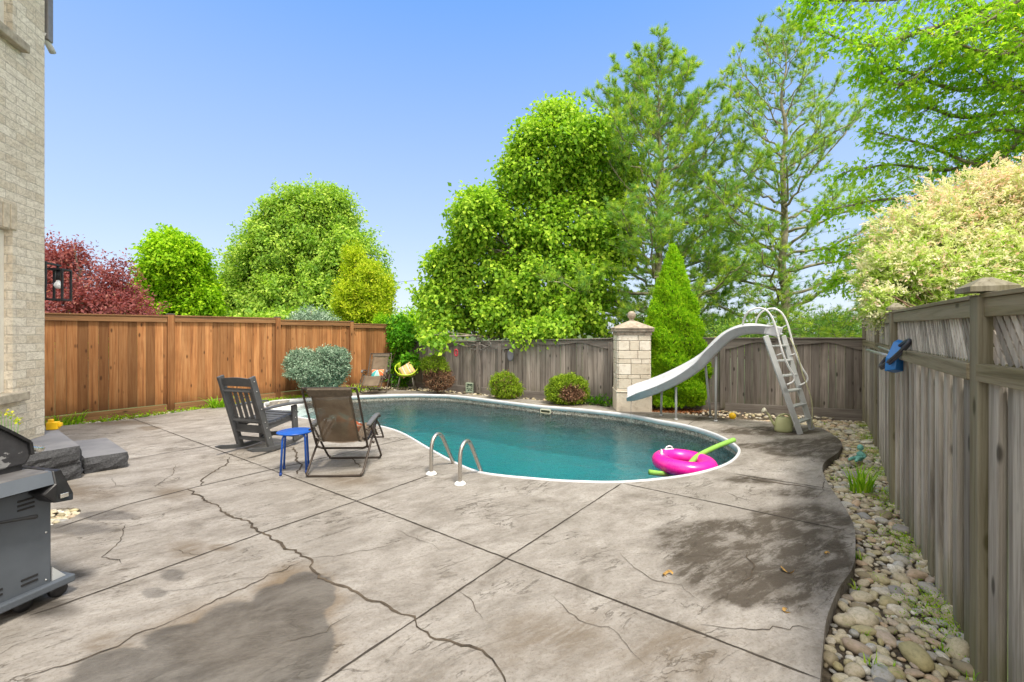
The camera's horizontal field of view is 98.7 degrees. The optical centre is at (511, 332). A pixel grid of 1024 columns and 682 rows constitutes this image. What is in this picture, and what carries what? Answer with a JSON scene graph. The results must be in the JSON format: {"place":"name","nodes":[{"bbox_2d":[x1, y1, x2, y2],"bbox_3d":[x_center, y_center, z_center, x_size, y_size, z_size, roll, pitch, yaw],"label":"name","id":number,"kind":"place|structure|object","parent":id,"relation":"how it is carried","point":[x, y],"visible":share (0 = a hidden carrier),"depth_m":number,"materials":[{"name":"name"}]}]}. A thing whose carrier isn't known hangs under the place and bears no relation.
{"place":"outdoors","nodes":[
{"label":"outdoors","id":0,"kind":"place"},
{"bbox_2d":[0,0,55,452],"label":"brick house","id":1,"kind":"structure","parent":0,"point":[26,32],"depth_m":4.96,"materials":[{"name":"brick"}]},
{"bbox_2d":[0,229,29,404],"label":"window","id":2,"kind":"structure","parent":1,"relation":"in","point":[5,398],"depth_m":4.77,"materials":[{"name":"plastic"}]},
{"bbox_2d":[0,0,29,53],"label":"window","id":3,"kind":"structure","parent":1,"relation":"in","point":[11,37],"depth_m":4.77,"materials":[{"name":"plastic"}]},
{"bbox_2d":[45,261,71,300],"bbox_3d":[-5.708,-0.630,5.476,0.191,0.460,0.367,0,0,-18],"label":"wall lantern","id":4,"kind":"object","parent":1,"relation":"attached to","point":[58,273],"depth_m":5.54,"materials":[{"name":"black"}]},
{"bbox_2d":[0,390,855,681],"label":"deck","id":5,"kind":"structure","parent":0,"point":[184,548],"depth_m":2.99,"materials":[{"name":"concrete"}]},
{"bbox_2d":[0,409,22,430],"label":"yellow flowers","id":6,"kind":"object","parent":5,"relation":"on","point":[16,420],"visible":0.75,"depth_m":4.00,"materials":[{"name":"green plant"}]},
{"bbox_2d":[0,425,74,613],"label":"gas barbecue","id":7,"kind":"object","parent":5,"relation":"on","point":[29,495],"visible":1,"depth_m":2.51,"materials":[{"name":"metal"}]},
{"bbox_2d":[51,508,79,524],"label":"pit pebbles","id":8,"kind":"object","parent":5,"relation":"on","point":[64,515],"visible":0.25,"depth_m":3.86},
{"bbox_2d":[50,448,82,480],"bbox_3d":[-5.667,1.510,4.848,1.645,0.180,1.157,0,0,37],"label":"granite step","id":9,"kind":"object","parent":5,"relation":"on","point":[72,471],"visible":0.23,"depth_m":4.76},
{"bbox_2d":[23,429,81,467],"bbox_3d":[-5.656,1.328,4.822,1.644,0.180,1.153,0,0,37],"label":"granite step","id":10,"kind":"object","parent":9,"relation":"on","point":[70,452],"visible":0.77,"depth_m":4.73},
{"bbox_2d":[46,419,62,429],"bbox_3d":[-5.826,1.170,5.607,0.144,0.132,0.084,0,0,-25],"label":"yellow toy","id":11,"kind":"object","parent":10,"relation":"on","point":[51,424],"visible":1,"depth_m":5.57,"materials":[{"name":"plastic"}]},
{"bbox_2d":[74,438,128,473],"bbox_3d":[-5.149,1.509,5.460,1.256,0.182,0.424,0,0,40],"label":"granite step","id":12,"kind":"object","parent":5,"relation":"on","point":[116,458],"visible":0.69,"depth_m":5.16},
{"bbox_2d":[198,397,224,407],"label":"grass clump","id":13,"kind":"object","parent":5,"relation":"on","point":[214,404],"visible":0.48,"depth_m":9.31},
{"bbox_2d":[215,375,305,451],"bbox_3d":[-3.429,1.069,6.071,0.738,1.021,0.980,0,0,17],"label":"rocking chair","id":14,"kind":"object","parent":5,"relation":"on","point":[266,419],"visible":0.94,"depth_m":5.83,"materials":[{"name":"wood"}]},
{"bbox_2d":[276,427,311,475],"bbox_3d":[-2.500,1.367,5.070,0.388,0.467,0.388,0,0,-20],"label":"stool","id":15,"kind":"object","parent":5,"relation":"on","point":[284,433],"visible":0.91,"depth_m":5.00,"materials":[{"name":"blue paint"}]},
{"bbox_2d":[301,387,383,476],"bbox_3d":[-1.977,1.091,5.313,0.704,1.019,1.244,0,0,-2],"label":"reclining chair","id":16,"kind":"object","parent":5,"relation":"on","point":[334,421],"visible":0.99,"depth_m":4.91,"materials":[{"name":"fabric"}]},
{"bbox_2d":[359,353,391,392],"bbox_3d":[-3.649,1.091,11.787,0.704,1.019,1.244,0,0,-3],"label":"reclining chair","id":17,"kind":"object","parent":5,"relation":"on","point":[380,361],"visible":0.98,"depth_m":12.11,"materials":[{"name":"fabric"}]},
{"bbox_2d":[426,432,482,485],"bbox_3d":[-0.583,1.876,5.062,0.600,1.448,0.849,0,0,29],"label":"pool ladder","id":18,"kind":"object","parent":5,"relation":"on","point":[431,472],"visible":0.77,"depth_m":4.93,"materials":[{"name":"silver metal"}]},
{"bbox_2d":[264,394,740,482],"bbox_3d":[-0.928,2.592,8.393,9.403,2.016,4.422,0,0,41],"label":"pool basin","id":19,"kind":"object","parent":5,"relation":"in","point":[560,459],"visible":0.45,"depth_m":9.33,"materials":[{"name":"liquid"}]},
{"bbox_2d":[272,404,315,418],"bbox_3d":[-4.823,2.143,9.617,1.446,0.915,2.489,0,0,0],"label":"pool stair","id":20,"kind":"object","parent":19,"relation":"on","point":[301,406],"visible":0.04,"depth_m":9.98,"materials":[{"name":"white plastic"}]},
{"bbox_2d":[289,400,723,476],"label":"water","id":21,"kind":"structure","parent":19,"relation":"in","point":[401,408],"depth_m":9.17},
{"bbox_2d":[652,445,717,475],"bbox_3d":[2.216,1.655,5.660,0.800,0.247,0.800,3,1,-10],"label":"swim ring","id":22,"kind":"object","parent":21,"relation":"on","point":[672,461],"visible":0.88,"depth_m":5.48,"materials":[{"name":"pink plastic"}]},
{"bbox_2d":[648,437,735,476],"bbox_3d":[2.399,1.628,5.730,1.521,0.348,0.146,0,0,-24],"label":"pool noodle","id":23,"kind":"object","parent":22,"relation":"on","point":[695,456],"visible":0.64,"depth_m":5.80,"materials":[{"name":"green plastic"}]},
{"bbox_2d":[610,311,654,411],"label":"stone pillar","id":24,"kind":"structure","parent":5,"relation":"on","point":[632,351],"depth_m":8.89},
{"bbox_2d":[626,307,814,434],"bbox_3d":[3.541,0.597,7.827,3.075,2.030,0.965,0,0,30],"label":"pool slide","id":25,"kind":"object","parent":5,"relation":"on","point":[661,383],"visible":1,"depth_m":7.38,"materials":[{"name":"plastic"}]},
{"bbox_2d":[761,408,792,432],"bbox_3d":[4.272,1.409,7.082,0.476,0.383,0.182,0,0,8],"label":"watering can","id":26,"kind":"object","parent":5,"relation":"on","point":[782,424],"visible":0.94,"depth_m":7.02,"materials":[{"name":"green plastic"}]},
{"bbox_2d":[47,334,1007,681],"bbox_3d":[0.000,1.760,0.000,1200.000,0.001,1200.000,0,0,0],"label":"ground","id":27,"kind":"structure","parent":0,"point":[567,336],"depth_m":15.72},
{"bbox_2d":[45,225,171,375],"bbox_3d":[-13.126,-0.770,12.938,6.097,4.824,4.429,0,0,36],"label":"red maple","id":28,"kind":"object","parent":27,"relation":"on","point":[100,297],"visible":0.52,"depth_m":12.81,"materials":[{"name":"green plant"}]},
{"bbox_2d":[127,222,230,315],"bbox_3d":[-14.630,-1.602,19.329,5.103,6.415,3.847,0,0,37],"label":"lime green tree","id":29,"kind":"object","parent":27,"relation":"on","point":[175,266],"visible":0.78,"depth_m":18.17,"materials":[{"name":"green plant"}]},
{"bbox_2d":[98,299,399,365],"bbox_3d":[-12.782,0.079,19.517,18.096,3.203,5.465,0,0,0],"label":"hedge tree","id":30,"kind":"object","parent":27,"relation":"on","point":[269,313],"visible":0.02,"depth_m":18.91,"materials":[{"name":"green plant"}]},
{"bbox_2d":[212,172,402,316],"bbox_3d":[-11.158,-3.292,22.739,10.796,9.861,7.405,0,0,0],"label":"linden tree","id":31,"kind":"object","parent":27,"relation":"on","point":[307,231],"visible":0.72,"depth_m":21.49,"materials":[{"name":"green plant"}]},
{"bbox_2d":[285,302,341,320],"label":"blue spruce","id":32,"kind":"object","parent":27,"relation":"on","point":[320,315],"visible":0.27,"depth_m":14.88,"materials":[{"name":"green plant"}]},
{"bbox_2d":[326,238,397,323],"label":"golden tree","id":33,"kind":"object","parent":27,"relation":"on","point":[368,301],"visible":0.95,"depth_m":17.34,"materials":[{"name":"yellow plant"}]},
{"bbox_2d":[369,311,391,354],"bbox_3d":[-4.296,0.415,14.308,1.054,2.220,1.155,0,0,22],"label":"cedar tip","id":34,"kind":"object","parent":27,"relation":"on","point":[379,318],"visible":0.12,"depth_m":14.26,"materials":[{"name":"green plant"}]},
{"bbox_2d":[366,304,455,353],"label":"yellow green tree","id":35,"kind":"object","parent":27,"relation":"on","point":[411,312],"visible":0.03,"depth_m":16.85,"materials":[{"name":"green plant"}]},
{"bbox_2d":[397,89,650,356],"bbox_3d":[0.371,-2.568,12.457,7.443,8.410,4.402,0,0,0],"label":"maple tree","id":36,"kind":"object","parent":27,"relation":"on","point":[511,298],"visible":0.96,"depth_m":11.89,"materials":[{"name":"green plant"}]},
{"bbox_2d":[523,20,816,349],"bbox_3d":[3.923,-3.629,13.351,7.957,10.515,7.664,0,0,0],"label":"pine tree","id":37,"kind":"object","parent":27,"relation":"on","point":[663,234],"visible":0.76,"depth_m":11.86,"materials":[{"name":"green plant"}]},
{"bbox_2d":[632,3,939,361],"bbox_3d":[7.097,-3.562,12.165,5.865,10.373,6.571,0,0,-34],"label":"pine tree","id":38,"kind":"object","parent":27,"relation":"on","point":[785,277],"visible":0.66,"depth_m":11.41,"materials":[{"name":"green plant"}]},
{"bbox_2d":[702,303,871,352],"bbox_3d":[7.149,0.406,11.097,5.652,2.398,1.916,0,0,-17],"label":"shrub","id":39,"kind":"object","parent":27,"relation":"on","point":[721,329],"visible":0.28,"depth_m":11.11,"materials":[{"name":"green plant"}]},
{"bbox_2d":[781,0,1023,301],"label":"silver maple","id":40,"kind":"object","parent":27,"relation":"on","point":[1006,53],"visible":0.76,"depth_m":7.16,"materials":[{"name":"green plant"}]},
{"bbox_2d":[826,150,1023,366],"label":"variegated willow","id":41,"kind":"object","parent":27,"relation":"on","point":[941,252],"visible":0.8,"depth_m":5.37,"materials":[{"name":"beige plant"}]},
{"bbox_2d":[45,0,1023,333],"label":"sky","id":42,"kind":"structure","parent":0,"point":[182,114],"materials":[{"name":"blue"}]},
{"bbox_2d":[362,388,961,681],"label":"soil","id":43,"kind":"structure","parent":0,"point":[827,674],"depth_m":2.58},
{"bbox_2d":[45,409,88,425],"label":"grass clump","id":44,"kind":"object","parent":43,"relation":"on","point":[78,419],"visible":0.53,"depth_m":7.75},
{"bbox_2d":[45,313,390,425],"bbox_3d":[-6.829,0.658,9.375,0.125,2.084,10.314,0,0,37],"label":"brown fence","id":45,"kind":"object","parent":43,"relation":"on","point":[168,360],"visible":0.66,"depth_m":9.05,"materials":[{"name":"brown wood"}]},
{"bbox_2d":[63,386,382,424],"bbox_3d":[-5.873,1.630,10.224,0.528,0.271,6.808,0,0,36],"label":"ground cover","id":46,"kind":"object","parent":43,"relation":"on","point":[139,415],"visible":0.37,"depth_m":8.63,"materials":[{"name":"green plant"}]},
{"bbox_2d":[281,343,352,393],"bbox_3d":[-4.772,0.943,10.767,1.559,1.388,1.443,0,0,-33],"label":"blue spruce shrub","id":47,"kind":"object","parent":43,"relation":"on","point":[327,365],"visible":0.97,"depth_m":10.47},
{"bbox_2d":[385,374,411,388],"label":"ground plant","id":48,"kind":"object","parent":43,"relation":"on","point":[404,380],"visible":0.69,"depth_m":13.19,"materials":[{"name":"green plant"}]},
{"bbox_2d":[397,338,612,406],"bbox_3d":[-0.664,0.934,11.730,6.876,1.611,0.242,0,0,32],"label":"grey fence","id":49,"kind":"object","parent":43,"relation":"on","point":[534,369],"visible":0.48,"depth_m":10.97,"materials":[{"name":"wood"}]},
{"bbox_2d":[384,311,421,384],"bbox_3d":[-3.265,0.481,13.134,1.272,2.263,1.809,0,0,-20],"label":"climbing vine","id":50,"kind":"object","parent":49,"relation":"attached to","point":[400,336],"visible":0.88,"depth_m":12.96,"materials":[{"name":"green plant"}]},
{"bbox_2d":[464,337,490,392],"bbox_3d":[-0.892,0.877,11.722,0.903,1.485,0.134,0,0,33],"label":"fence post","id":51,"kind":"object","parent":49,"relation":"attached to","point":[478,349],"visible":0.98,"depth_m":11.69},
{"bbox_2d":[45,385,976,681],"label":"river pebbles","id":52,"kind":"object","parent":43,"relation":"on","point":[837,427],"visible":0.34,"depth_m":4.81,"materials":[{"name":"stone"}]},
{"bbox_2d":[394,362,417,388],"bbox_3d":[-3.009,1.211,12.565,0.665,0.783,0.711,0,0,-8],"label":"lime chair","id":53,"kind":"object","parent":52,"relation":"on","point":[398,365],"visible":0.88,"depth_m":12.37,"materials":[{"name":"plastic"}]},
{"bbox_2d":[398,362,414,378],"bbox_3d":[-2.970,1.060,12.420,0.400,0.360,0.110,-32,-24,-3],"label":"cushion","id":54,"kind":"object","parent":53,"relation":"on","point":[407,369],"visible":0.96,"depth_m":12.37,"materials":[{"name":"fabric"}]},
{"bbox_2d":[418,354,455,392],"bbox_3d":[-1.993,1.092,11.628,1.014,1.110,0.862,0,0,40],"label":"half bare shrub","id":55,"kind":"object","parent":52,"relation":"on","point":[435,370],"visible":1,"depth_m":11.43,"materials":[{"name":"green plant"}]},
{"bbox_2d":[466,382,473,392],"bbox_3d":[-1.139,1.500,11.932,0.220,0.260,0.100,0,0,14],"label":"breeze block","id":56,"kind":"object","parent":52,"relation":"on","point":[469,387],"depth_m":11.90,"materials":[{"name":"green concrete"}]},
{"bbox_2d":[488,369,523,399],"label":"round shrub","id":57,"kind":"object","parent":52,"relation":"on","point":[504,384],"visible":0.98,"depth_m":10.52,"materials":[{"name":"green plant"}]},
{"bbox_2d":[848,444,866,461],"bbox_3d":[4.390,1.529,5.579,0.209,0.206,0.135,0,0,-20],"label":"garden figurine","id":58,"kind":"object","parent":52,"relation":"on","point":[860,456],"visible":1,"depth_m":5.57,"materials":[{"name":"teal ceramic"}]},
{"bbox_2d":[543,371,590,405],"bbox_3d":[1.233,1.280,9.902,1.086,0.853,0.994,0,0,0],"label":"round shrub","id":59,"kind":"object","parent":43,"relation":"on","point":[568,389],"visible":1,"depth_m":9.66,"materials":[{"name":"green plant"}]},
{"bbox_2d":[557,394,612,406],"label":"ground plant","id":60,"kind":"object","parent":43,"relation":"on","point":[595,401],"visible":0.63,"depth_m":9.81,"materials":[{"name":"green plant"}]},
{"bbox_2d":[652,408,727,413],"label":"mulch","id":61,"kind":"object","parent":43,"relation":"on","point":[664,410],"visible":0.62,"depth_m":9.06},
{"bbox_2d":[642,241,713,407],"bbox_3d":[3.420,-0.190,9.530,1.741,3.579,1.630,0,0,0],"label":"columnar cedar","id":62,"kind":"object","parent":61,"relation":"on","point":[672,317],"visible":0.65,"depth_m":9.13,"materials":[{"name":"green plant"}]},
{"bbox_2d":[611,337,865,421],"bbox_3d":[4.506,0.919,9.146,4.821,1.641,0.138,0,0,21],"label":"grey fence","id":63,"kind":"object","parent":43,"relation":"on","point":[762,388],"visible":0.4,"depth_m":8.76,"materials":[{"name":"wood"}]},
{"bbox_2d":[823,650,838,666],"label":"river stone","id":64,"kind":"object","parent":43,"relation":"on","point":[830,658],"visible":0.8,"depth_m":2.26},
{"bbox_2d":[832,661,843,671],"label":"river stone","id":65,"kind":"object","parent":43,"relation":"on","point":[837,666],"visible":1,"depth_m":2.21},
{"bbox_2d":[832,673,848,681],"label":"river stone","id":66,"kind":"object","parent":43,"relation":"on","point":[841,677],"visible":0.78,"depth_m":2.14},
{"bbox_2d":[833,613,856,628],"bbox_3d":[1.947,1.684,2.570,0.144,0.078,0.085,9,4,-3],"label":"river stone","id":67,"kind":"object","parent":43,"relation":"on","point":[843,620],"visible":0.86,"depth_m":2.54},
{"bbox_2d":[842,676,863,681],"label":"river stone","id":68,"kind":"object","parent":43,"relation":"on","point":[853,679],"visible":1,"depth_m":2.11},
{"bbox_2d":[844,662,865,678],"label":"river stone","id":69,"kind":"object","parent":43,"relation":"on","point":[855,669],"visible":0.84,"depth_m":2.17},
{"bbox_2d":[841,637,872,655],"bbox_3d":[1.842,1.685,2.349,0.135,0.064,0.082,2,-4,33],"label":"river stone","id":70,"kind":"object","parent":43,"relation":"on","point":[856,647],"visible":0.89,"depth_m":2.33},
{"bbox_2d":[849,602,868,608],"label":"river stone","id":71,"kind":"object","parent":43,"relation":"on","point":[854,604],"visible":0.56,"depth_m":2.69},
{"bbox_2d":[835,461,884,492],"bbox_3d":[3.673,1.546,4.647,0.470,0.288,0.492,0,0,21],"label":"grass clump","id":72,"kind":"object","parent":43,"relation":"on","point":[859,483],"visible":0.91,"depth_m":4.61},
{"bbox_2d":[850,590,873,603],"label":"river stone","id":73,"kind":"object","parent":43,"relation":"on","point":[861,596],"visible":0.92,"depth_m":2.77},
{"bbox_2d":[847,606,878,626],"bbox_3d":[2.057,1.680,2.578,0.167,0.101,0.133,-7,15,4],"label":"river stone","id":74,"kind":"object","parent":43,"relation":"on","point":[864,616],"visible":0.69,"depth_m":2.55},
{"bbox_2d":[857,579,869,586],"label":"river stone","id":75,"kind":"object","parent":43,"relation":"on","point":[864,582],"visible":0.91,"depth_m":2.94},
{"bbox_2d":[851,625,876,635],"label":"river stone","id":76,"kind":"object","parent":43,"relation":"on","point":[865,628],"visible":0.8,"depth_m":2.47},
{"bbox_2d":[860,634,869,644],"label":"river stone","id":77,"kind":"object","parent":43,"relation":"on","point":[864,639],"visible":0.79,"depth_m":2.40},
{"bbox_2d":[871,573,889,585],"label":"river stone","id":78,"kind":"object","parent":43,"relation":"on","point":[885,581],"visible":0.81,"depth_m":2.98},
{"bbox_2d":[871,587,890,596],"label":"river stone","id":79,"kind":"object","parent":43,"relation":"on","point":[881,591],"visible":0.72,"depth_m":2.83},
{"bbox_2d":[875,517,888,524],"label":"river stone","id":80,"kind":"object","parent":43,"relation":"on","point":[883,521],"visible":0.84,"depth_m":3.89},
{"bbox_2d":[876,645,889,655],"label":"river stone","id":81,"kind":"object","parent":43,"relation":"on","point":[881,649],"visible":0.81,"depth_m":2.33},
{"bbox_2d":[871,663,895,681],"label":"river stone","id":82,"kind":"object","parent":43,"relation":"on","point":[880,671],"visible":0.85,"depth_m":2.16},
{"bbox_2d":[871,653,895,666],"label":"river stone","id":83,"kind":"object","parent":43,"relation":"on","point":[886,660],"visible":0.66,"depth_m":2.25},
{"bbox_2d":[875,510,892,519],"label":"river stone","id":84,"kind":"object","parent":43,"relation":"on","point":[887,515],"visible":0.73,"depth_m":4.01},
{"bbox_2d":[875,629,896,648],"bbox_3d":[2.063,1.688,2.425,0.092,0.053,0.120,-1,9,-4],"label":"river stone","id":85,"kind":"object","parent":43,"relation":"on","point":[886,637],"visible":0.93,"depth_m":2.41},
{"bbox_2d":[878,595,898,605],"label":"river stone","id":86,"kind":"object","parent":43,"relation":"on","point":[884,600],"visible":0.66,"depth_m":2.72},
{"bbox_2d":[888,585,904,594],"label":"river stone","id":87,"kind":"object","parent":43,"relation":"on","point":[891,588],"visible":0.59,"depth_m":2.86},
{"bbox_2d":[887,666,906,679],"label":"river stone","id":88,"kind":"object","parent":43,"relation":"on","point":[895,673],"visible":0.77,"depth_m":2.15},
{"bbox_2d":[886,604,910,618],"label":"river stone","id":89,"kind":"object","parent":43,"relation":"on","point":[895,608],"visible":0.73,"depth_m":2.63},
{"bbox_2d":[890,593,908,602],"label":"river stone","id":90,"kind":"object","parent":43,"relation":"on","point":[899,598],"visible":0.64,"depth_m":2.77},
{"bbox_2d":[833,422,968,661],"bbox_3d":[4.163,1.652,5.231,0.559,0.132,7.100,0,0,36],"label":"ground cover","id":91,"kind":"object","parent":43,"relation":"on","point":[901,550],"visible":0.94,"depth_m":2.93,"materials":[{"name":"green plant"}]},
{"bbox_2d":[892,572,909,583],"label":"river stone","id":92,"kind":"object","parent":43,"relation":"on","point":[901,578],"visible":0.62,"depth_m":2.97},
{"bbox_2d":[892,524,909,534],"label":"river stone","id":93,"kind":"object","parent":43,"relation":"on","point":[901,528],"visible":0.64,"depth_m":3.70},
{"bbox_2d":[890,554,912,566],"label":"river stone","id":94,"kind":"object","parent":43,"relation":"on","point":[904,560],"visible":0.68,"depth_m":3.22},
{"bbox_2d":[896,623,910,635],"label":"river stone","id":95,"kind":"object","parent":43,"relation":"on","point":[903,629],"visible":0.81,"depth_m":2.48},
{"bbox_2d":[900,583,918,596],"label":"river stone","id":96,"kind":"object","parent":43,"relation":"on","point":[910,587],"visible":0.73,"depth_m":2.85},
{"bbox_2d":[904,668,924,677],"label":"river stone","id":97,"kind":"object","parent":43,"relation":"on","point":[914,673],"visible":0.88,"depth_m":2.17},
{"bbox_2d":[905,633,923,644],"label":"river stone","id":98,"kind":"object","parent":43,"relation":"on","point":[915,638],"visible":0.66,"depth_m":2.40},
{"bbox_2d":[907,619,923,628],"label":"river stone","id":99,"kind":"object","parent":43,"relation":"on","point":[911,622],"visible":0.69,"depth_m":2.54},
{"bbox_2d":[909,552,922,560],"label":"river stone","id":100,"kind":"object","parent":43,"relation":"on","point":[916,556],"visible":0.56,"depth_m":3.28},
{"bbox_2d":[898,641,934,672],"bbox_3d":[2.096,1.677,2.278,0.111,0.084,0.193,-12,-11,9],"label":"river stone","id":101,"kind":"object","parent":43,"relation":"on","point":[918,656],"visible":0.98,"depth_m":2.24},
{"bbox_2d":[906,569,928,580],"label":"river stone","id":102,"kind":"object","parent":43,"relation":"on","point":[917,574],"visible":0.74,"depth_m":3.02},
{"bbox_2d":[914,629,929,637],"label":"river stone","id":103,"kind":"object","parent":43,"relation":"on","point":[920,632],"visible":0.96,"depth_m":2.46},
{"bbox_2d":[917,581,942,596],"bbox_3d":[2.716,1.681,2.863,0.088,0.064,0.150,13,12,-6],"label":"river stone","id":104,"kind":"object","parent":43,"relation":"on","point":[925,587],"visible":0.69,"depth_m":2.85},
{"bbox_2d":[920,624,939,634],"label":"river stone","id":105,"kind":"object","parent":43,"relation":"on","point":[925,627],"visible":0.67,"depth_m":2.48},
{"bbox_2d":[923,674,940,681],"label":"river stone","id":106,"kind":"object","parent":43,"relation":"on","point":[931,678],"visible":0.88,"depth_m":2.13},
{"bbox_2d":[926,637,945,648],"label":"river stone","id":107,"kind":"object","parent":43,"relation":"on","point":[930,640],"visible":0.82,"depth_m":2.39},
{"bbox_2d":[934,663,947,677],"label":"river stone","id":108,"kind":"object","parent":43,"relation":"on","point":[942,670],"visible":0.66,"depth_m":2.19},
{"bbox_2d":[861,277,1023,681],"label":"grey lattice fence","id":109,"kind":"object","parent":43,"relation":"on","point":[943,415],"visible":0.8,"depth_m":2.34,"materials":[{"name":"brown wood"}]},
{"bbox_2d":[866,338,911,372],"bbox_3d":[3.807,0.208,4.520,0.203,0.315,1.977,0,0,33],"label":"pool net","id":110,"kind":"object","parent":109,"relation":"hanging from","point":[891,361],"visible":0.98,"depth_m":3.89,"materials":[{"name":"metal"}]},
{"bbox_2d":[936,657,952,667],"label":"river stone","id":111,"kind":"object","parent":43,"relation":"on","point":[943,661],"visible":0.77,"depth_m":2.24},
{"bbox_2d":[941,604,952,613],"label":"river stone","id":112,"kind":"object","parent":43,"relation":"on","point":[946,607],"visible":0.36,"depth_m":2.65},
{"bbox_2d":[943,665,960,679],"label":"river stone","id":113,"kind":"object","parent":43,"relation":"on","point":[953,673],"visible":0.77,"depth_m":2.17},
{"bbox_2d":[945,637,969,659],"bbox_3d":[2.362,1.685,2.324,0.145,0.080,0.103,-21,6,-19],"label":"river stone","id":114,"kind":"object","parent":43,"relation":"on","point":[960,646],"visible":0.68,"depth_m":2.31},
{"bbox_2d":[952,660,975,677],"bbox_3d":[2.272,1.686,2.177,0.071,0.073,0.137,4,4,-41],"label":"river stone","id":115,"kind":"object","parent":43,"relation":"on","point":[960,666],"visible":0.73,"depth_m":2.18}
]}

